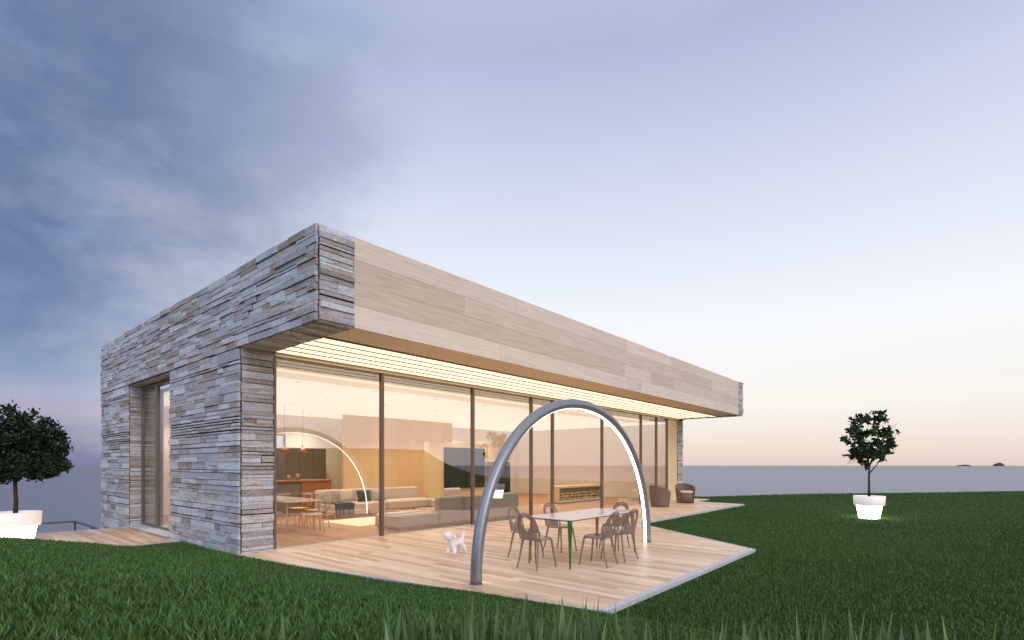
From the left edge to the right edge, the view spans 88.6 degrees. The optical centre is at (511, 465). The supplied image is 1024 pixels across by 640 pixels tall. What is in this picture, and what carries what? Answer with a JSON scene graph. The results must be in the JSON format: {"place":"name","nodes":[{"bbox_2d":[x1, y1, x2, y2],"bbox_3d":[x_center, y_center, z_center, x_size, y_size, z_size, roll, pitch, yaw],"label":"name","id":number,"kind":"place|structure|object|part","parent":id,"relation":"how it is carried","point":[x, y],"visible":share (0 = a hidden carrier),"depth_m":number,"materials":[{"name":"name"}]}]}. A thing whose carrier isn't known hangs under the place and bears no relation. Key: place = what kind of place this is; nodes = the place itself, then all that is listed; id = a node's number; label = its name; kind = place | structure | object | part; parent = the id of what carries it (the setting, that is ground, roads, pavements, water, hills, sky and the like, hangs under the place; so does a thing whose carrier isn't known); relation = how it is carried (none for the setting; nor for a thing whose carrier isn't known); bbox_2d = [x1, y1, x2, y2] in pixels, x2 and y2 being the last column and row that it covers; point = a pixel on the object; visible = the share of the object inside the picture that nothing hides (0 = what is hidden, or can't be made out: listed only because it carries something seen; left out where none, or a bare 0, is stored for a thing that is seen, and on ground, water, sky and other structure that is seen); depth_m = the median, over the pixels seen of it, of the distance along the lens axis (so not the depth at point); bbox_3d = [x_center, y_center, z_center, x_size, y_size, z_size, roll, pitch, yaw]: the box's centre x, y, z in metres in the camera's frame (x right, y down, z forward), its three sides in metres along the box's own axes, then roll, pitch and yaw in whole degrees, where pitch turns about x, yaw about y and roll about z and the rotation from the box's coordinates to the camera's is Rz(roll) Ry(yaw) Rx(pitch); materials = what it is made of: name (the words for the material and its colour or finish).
{"place":"outdoors","nodes":[
{"label":"outdoors","id":0,"kind":"place"},
{"bbox_2d":[277,479,332,516],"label":"kitchen island","id":1,"kind":"structure","parent":0,"point":[296,488],"depth_m":16.16,"materials":[{"name":"brown wood"}]},
{"bbox_2d":[0,466,1023,532],"bbox_3d":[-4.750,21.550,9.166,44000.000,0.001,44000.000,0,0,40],"label":"sea","id":2,"kind":"structure","parent":0,"point":[74,494],"depth_m":613.55,"materials":[{"name":"grey liquid"}]},
{"bbox_2d":[0,0,1023,465],"label":"sky","id":3,"kind":"structure","parent":0,"point":[816,207],"materials":[{"name":"blue"}]},
{"bbox_2d":[0,491,1023,639],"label":"ground","id":4,"kind":"structure","parent":0,"point":[891,578],"depth_m":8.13,"materials":[{"name":"plant"}]},
{"bbox_2d":[0,510,42,538],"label":"plant pot","id":5,"kind":"object","parent":4,"relation":"on","point":[23,523],"visible":0.71,"depth_m":10.38,"materials":[{"name":"white plastic"}]},
{"bbox_2d":[0,399,74,512],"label":"potted tree","id":6,"kind":"object","parent":5,"relation":"in","point":[39,456],"visible":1,"depth_m":10.37,"materials":[{"name":"green plant"}]},
{"bbox_2d":[42,520,100,530],"bbox_3d":[-16.919,2.655,13.722,5.230,1.290,9.540,0,0,40],"label":"railing","id":7,"kind":"object","parent":4,"relation":"on","point":[85,524],"visible":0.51,"depth_m":18.46,"materials":[{"name":"grey metal"}]},
{"bbox_2d":[34,527,177,545],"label":"wooden terrace","id":8,"kind":"structure","parent":4,"relation":"on","point":[120,536],"depth_m":11.90,"materials":[{"name":"brown wood"}]},
{"bbox_2d":[100,223,743,553],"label":"modern house","id":9,"kind":"structure","parent":4,"relation":"on","point":[368,365],"depth_m":11.74,"materials":[{"name":"stone"}]},
{"bbox_2d":[126,379,170,536],"bbox_3d":[-8.534,-0.225,12.739,3.115,3.606,0.646,0,0,40],"label":"sliding door","id":10,"kind":"structure","parent":9,"relation":"in","point":[156,525],"depth_m":13.46,"materials":[{"name":"metal"}]},
{"bbox_2d":[279,404,289,451],"bbox_3d":[-6.851,-1.115,15.795,0.330,1.450,0.330,0,0,40],"label":"pendant lamp","id":11,"kind":"object","parent":9,"relation":"hanging from","point":[284,449],"visible":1,"depth_m":15.79,"materials":[{"name":"orange metal"}]},
{"bbox_2d":[277,496,322,533],"bbox_3d":[-5.643,1.182,12.819,2.300,0.743,0.900,0,0,40],"label":"dining table","id":12,"kind":"object","parent":9,"relation":"on","point":[284,499],"visible":0.55,"depth_m":12.35,"materials":[{"name":"brown wood"}]},
{"bbox_2d":[288,493,312,525],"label":"dining chair","id":13,"kind":"object","parent":9,"relation":"on","point":[296,508],"visible":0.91,"depth_m":13.59,"materials":[{"name":"brown wood"}]},
{"bbox_2d":[277,448,325,479],"bbox_3d":[-7.758,0.465,19.354,0.700,2.170,1.560,0,0,40],"label":"kitchen cabinet","id":14,"kind":"object","parent":9,"relation":"on","point":[311,464],"visible":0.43,"depth_m":19.01,"materials":[{"name":"brown paint"}]},
{"bbox_3d":[-7.835,0.420,18.740,0.020,2.060,0.505,0,0,40],"label":"cabinet door","id":15,"kind":"part","parent":14,"relation":"part of","materials":[{"name":"brown paint"}]},
{"bbox_3d":[-7.498,0.420,19.136,0.020,2.060,0.505,0,0,40],"label":"cabinet door","id":16,"kind":"part","parent":14,"relation":"part of","materials":[{"name":"brown paint"}]},
{"bbox_3d":[-7.160,0.420,19.531,0.020,2.060,0.505,0,0,40],"label":"cabinet door","id":17,"kind":"part","parent":14,"relation":"part of","materials":[{"name":"brown paint"}]},
{"bbox_2d":[297,445,307,452],"bbox_3d":[-6.599,-1.115,16.552,0.330,1.450,0.330,0,0,40],"label":"pendant lamp","id":18,"kind":"object","parent":9,"relation":"hanging from","point":[302,450],"visible":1,"depth_m":16.48,"materials":[{"name":"orange metal"}]},
{"bbox_2d":[297,498,325,534],"bbox_3d":[-4.530,1.152,11.870,0.526,0.806,0.464,0,0,40],"label":"dining chair","id":19,"kind":"object","parent":9,"relation":"on","point":[309,514],"visible":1,"depth_m":11.86,"materials":[{"name":"brown wood"}]},
{"bbox_2d":[304,495,330,527],"bbox_3d":[-4.813,1.152,13.022,0.464,0.806,0.526,0,0,40],"label":"dining chair","id":20,"kind":"object","parent":9,"relation":"on","point":[314,510],"visible":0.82,"depth_m":13.00,"materials":[{"name":"brown wood"}]},
{"bbox_2d":[321,516,374,526],"bbox_3d":[-3.876,1.545,14.545,1.850,0.014,2.080,0,0,40],"label":"rug","id":21,"kind":"object","parent":9,"relation":"on","point":[363,521],"visible":0.43,"depth_m":14.30,"materials":[{"name":"beige fabric"}]},
{"bbox_2d":[315,486,432,518],"bbox_3d":[-4.297,1.150,16.863,1.100,0.800,3.800,0,0,40],"label":"sofa","id":22,"kind":"object","parent":9,"relation":"on","point":[401,497],"visible":0.78,"depth_m":16.71,"materials":[{"name":"beige fabric"}]},
{"bbox_2d":[321,501,354,515],"bbox_3d":[-5.186,1.277,15.559,0.940,0.342,0.646,0,0,40],"label":"throw blanket","id":23,"kind":"object","parent":22,"relation":"on","point":[344,508],"visible":0.96,"depth_m":15.28,"materials":[{"name":"grey fabric"}]},
{"bbox_2d":[339,489,354,501],"bbox_3d":[-5.049,0.930,16.058,0.160,0.380,0.500,-19,-12,39],"label":"cushion","id":24,"kind":"object","parent":22,"relation":"on","point":[346,495],"visible":1,"depth_m":15.98,"materials":[{"name":"beige fabric"}]},
{"bbox_2d":[356,490,370,501],"bbox_3d":[-4.590,0.950,16.258,0.160,0.360,0.520,-17,-10,34],"label":"cushion","id":25,"kind":"object","parent":22,"relation":"on","point":[363,495],"visible":1,"depth_m":16.17,"materials":[{"name":"green fabric"}]},
{"bbox_2d":[372,489,385,500],"bbox_3d":[-4.218,0.950,16.663,0.480,0.360,0.150,0,-14,-44],"label":"cushion","id":26,"kind":"object","parent":22,"relation":"on","point":[375,493],"visible":0.62,"depth_m":16.53,"materials":[{"name":"beige fabric"}]},
{"bbox_2d":[375,492,517,530],"bbox_3d":[-1.589,1.180,14.290,1.000,0.740,4.400,0,0,40],"label":"sofa","id":27,"kind":"object","parent":9,"relation":"on","point":[448,510],"visible":0.83,"depth_m":13.53,"materials":[{"name":"beige fabric"}]},
{"bbox_2d":[384,511,407,514],"bbox_3d":[-2.845,1.174,12.864,0.340,0.030,0.480,0,0,40],"label":"tray","id":28,"kind":"object","parent":27,"relation":"on","point":[398,512],"visible":0.94,"depth_m":12.82,"materials":[{"name":"white wood"}]},
{"bbox_2d":[401,510,421,512],"bbox_3d":[-2.589,1.174,13.395,0.340,0.030,0.480,0,0,40],"label":"tray","id":29,"kind":"object","parent":27,"relation":"on","point":[408,511],"visible":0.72,"depth_m":13.39,"materials":[{"name":"white wood"}]},
{"bbox_2d":[431,488,460,506],"bbox_3d":[-2.201,1.150,17.441,0.780,0.800,0.700,0,0,40],"label":"cushion","id":30,"kind":"object","parent":27,"relation":"on","point":[451,491],"visible":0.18,"depth_m":17.18,"materials":[{"name":"beige fabric"}]},
{"bbox_2d":[424,441,487,507],"bbox_3d":[-2.079,0.350,20.196,0.250,2.400,3.150,0,0,40],"label":"partition","id":31,"kind":"object","parent":9,"relation":"on","point":[433,470],"visible":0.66,"depth_m":19.20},
{"bbox_2d":[444,447,484,487],"bbox_3d":[-1.800,0.105,20.267,0.058,1.530,2.160,0,0,40],"label":"television","id":32,"kind":"object","parent":31,"relation":"attached to","point":[456,467],"visible":0.83,"depth_m":20.07,"materials":[{"name":"black glass"}]},
{"bbox_2d":[485,462,509,492],"bbox_3d":[-0.503,0.720,18.845,0.501,1.660,0.800,0,0,40],"label":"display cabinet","id":33,"kind":"object","parent":9,"relation":"on","point":[503,485],"visible":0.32,"depth_m":18.69,"materials":[{"name":"paint"}]},
{"bbox_3d":[-0.317,0.715,18.686,0.011,1.630,0.780,0,0,40],"label":"glass door","id":34,"kind":"part","parent":33,"relation":"part of","materials":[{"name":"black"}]},
{"bbox_2d":[549,484,599,503],"bbox_3d":[2.745,1.200,22.192,0.500,0.700,3.350,0,0,40],"label":"log bench","id":35,"kind":"object","parent":9,"relation":"on","point":[563,488],"visible":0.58,"depth_m":21.83,"materials":[{"name":"brown wood"}]},
{"bbox_2d":[560,490,599,500],"bbox_3d":[2.744,1.264,22.169,0.394,0.342,3.136,0,0,40],"label":"log stack","id":36,"kind":"object","parent":35,"relation":"on","point":[573,495],"visible":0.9,"depth_m":22.04,"materials":[{"name":"brown wood"}]},
{"bbox_2d":[234,498,754,613],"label":"wooden terrace","id":37,"kind":"structure","parent":4,"relation":"on","point":[667,560],"depth_m":8.53,"materials":[{"name":"light brown wood planks"},{"name":"pale grey concrete edging"}]},
{"bbox_2d":[443,530,466,553],"bbox_3d":[-0.986,1.319,9.048,0.225,0.394,0.600,0,0,29],"label":"dog sculpture","id":38,"kind":"object","parent":37,"relation":"on","point":[453,543],"visible":1,"depth_m":8.94,"materials":[{"name":"white plastic"}]},
{"bbox_2d":[507,506,543,559],"bbox_3d":[0.201,1.128,8.854,0.552,0.851,0.412,0,0,34],"label":"bistro chair","id":39,"kind":"object","parent":37,"relation":"on","point":[514,526],"visible":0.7,"depth_m":8.87,"materials":[{"name":"brown metal"}]},
{"bbox_2d":[516,513,556,570],"bbox_3d":[0.348,1.128,7.932,0.412,0.851,0.552,0,0,40],"label":"bistro chair","id":40,"kind":"object","parent":37,"relation":"on","point":[530,534],"visible":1,"depth_m":7.80,"materials":[{"name":"brown metal"}]},
{"bbox_2d":[469,399,650,585],"bbox_3d":[1.125,0.236,8.704,0.180,2.628,5.090,0,0,40],"label":"arch lamp","id":41,"kind":"object","parent":37,"relation":"on","point":[524,426],"visible":1,"depth_m":7.54,"materials":[{"name":"grey metal"}]},
{"bbox_2d":[543,503,576,552],"bbox_3d":[0.842,1.128,9.559,0.412,0.851,0.552,0,0,-42],"label":"bistro chair","id":42,"kind":"object","parent":37,"relation":"on","point":[552,524],"visible":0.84,"depth_m":9.57,"materials":[{"name":"brown metal"}]},
{"bbox_2d":[528,508,635,568],"bbox_3d":[1.228,1.177,8.825,0.850,0.739,2.100,0,0,40],"label":"outdoor table","id":43,"kind":"object","parent":37,"relation":"on","point":[569,517],"visible":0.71,"depth_m":8.41,"materials":[{"name":"white"}]},
{"bbox_2d":[579,511,618,567],"bbox_3d":[1.377,1.128,8.151,0.552,0.851,0.412,0,0,36],"label":"bistro chair","id":44,"kind":"object","parent":37,"relation":"on","point":[608,531],"visible":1,"depth_m":8.04,"materials":[{"name":"brown metal"}]},
{"bbox_2d":[599,502,629,550],"bbox_3d":[1.942,1.128,9.834,0.412,0.851,0.552,0,0,38],"label":"bistro chair","id":45,"kind":"object","parent":37,"relation":"on","point":[622,517],"visible":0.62,"depth_m":9.92,"materials":[{"name":"brown metal"}]},
{"bbox_2d":[600,509,638,561],"bbox_3d":[1.799,1.128,8.647,0.412,0.851,0.552,0,0,-44],"label":"bistro chair","id":46,"kind":"object","parent":37,"relation":"on","point":[627,528],"visible":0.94,"depth_m":8.48,"materials":[{"name":"brown metal"}]},
{"bbox_2d":[649,485,670,506],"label":"tub chair","id":47,"kind":"object","parent":37,"relation":"on","point":[659,496],"visible":1,"depth_m":19.28,"materials":[{"name":"brown wicker"}]},
{"bbox_2d":[675,483,695,502],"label":"tub chair","id":48,"kind":"object","parent":37,"relation":"on","point":[685,492],"visible":1,"depth_m":21.34,"materials":[{"name":"brown wicker"}]},
{"bbox_2d":[853,495,885,518],"bbox_3d":[10.710,1.260,15.735,0.816,0.675,0.816,0,0,40],"label":"plant pot","id":49,"kind":"object","parent":4,"relation":"on","point":[869,507],"visible":0.98,"depth_m":15.48,"materials":[{"name":"white plastic"}]},
{"bbox_2d":[838,409,900,495],"bbox_3d":[10.773,-0.333,15.680,1.598,2.622,1.604,0,0,10],"label":"potted tree","id":50,"kind":"object","parent":49,"relation":"on","point":[865,450],"visible":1,"depth_m":15.55,"materials":[{"name":"green plant"}]},
{"bbox_2d":[267,594,1006,639],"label":"tall grass","id":51,"kind":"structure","parent":0,"point":[563,628],"depth_m":1.52,"materials":[{"name":"green plant"}]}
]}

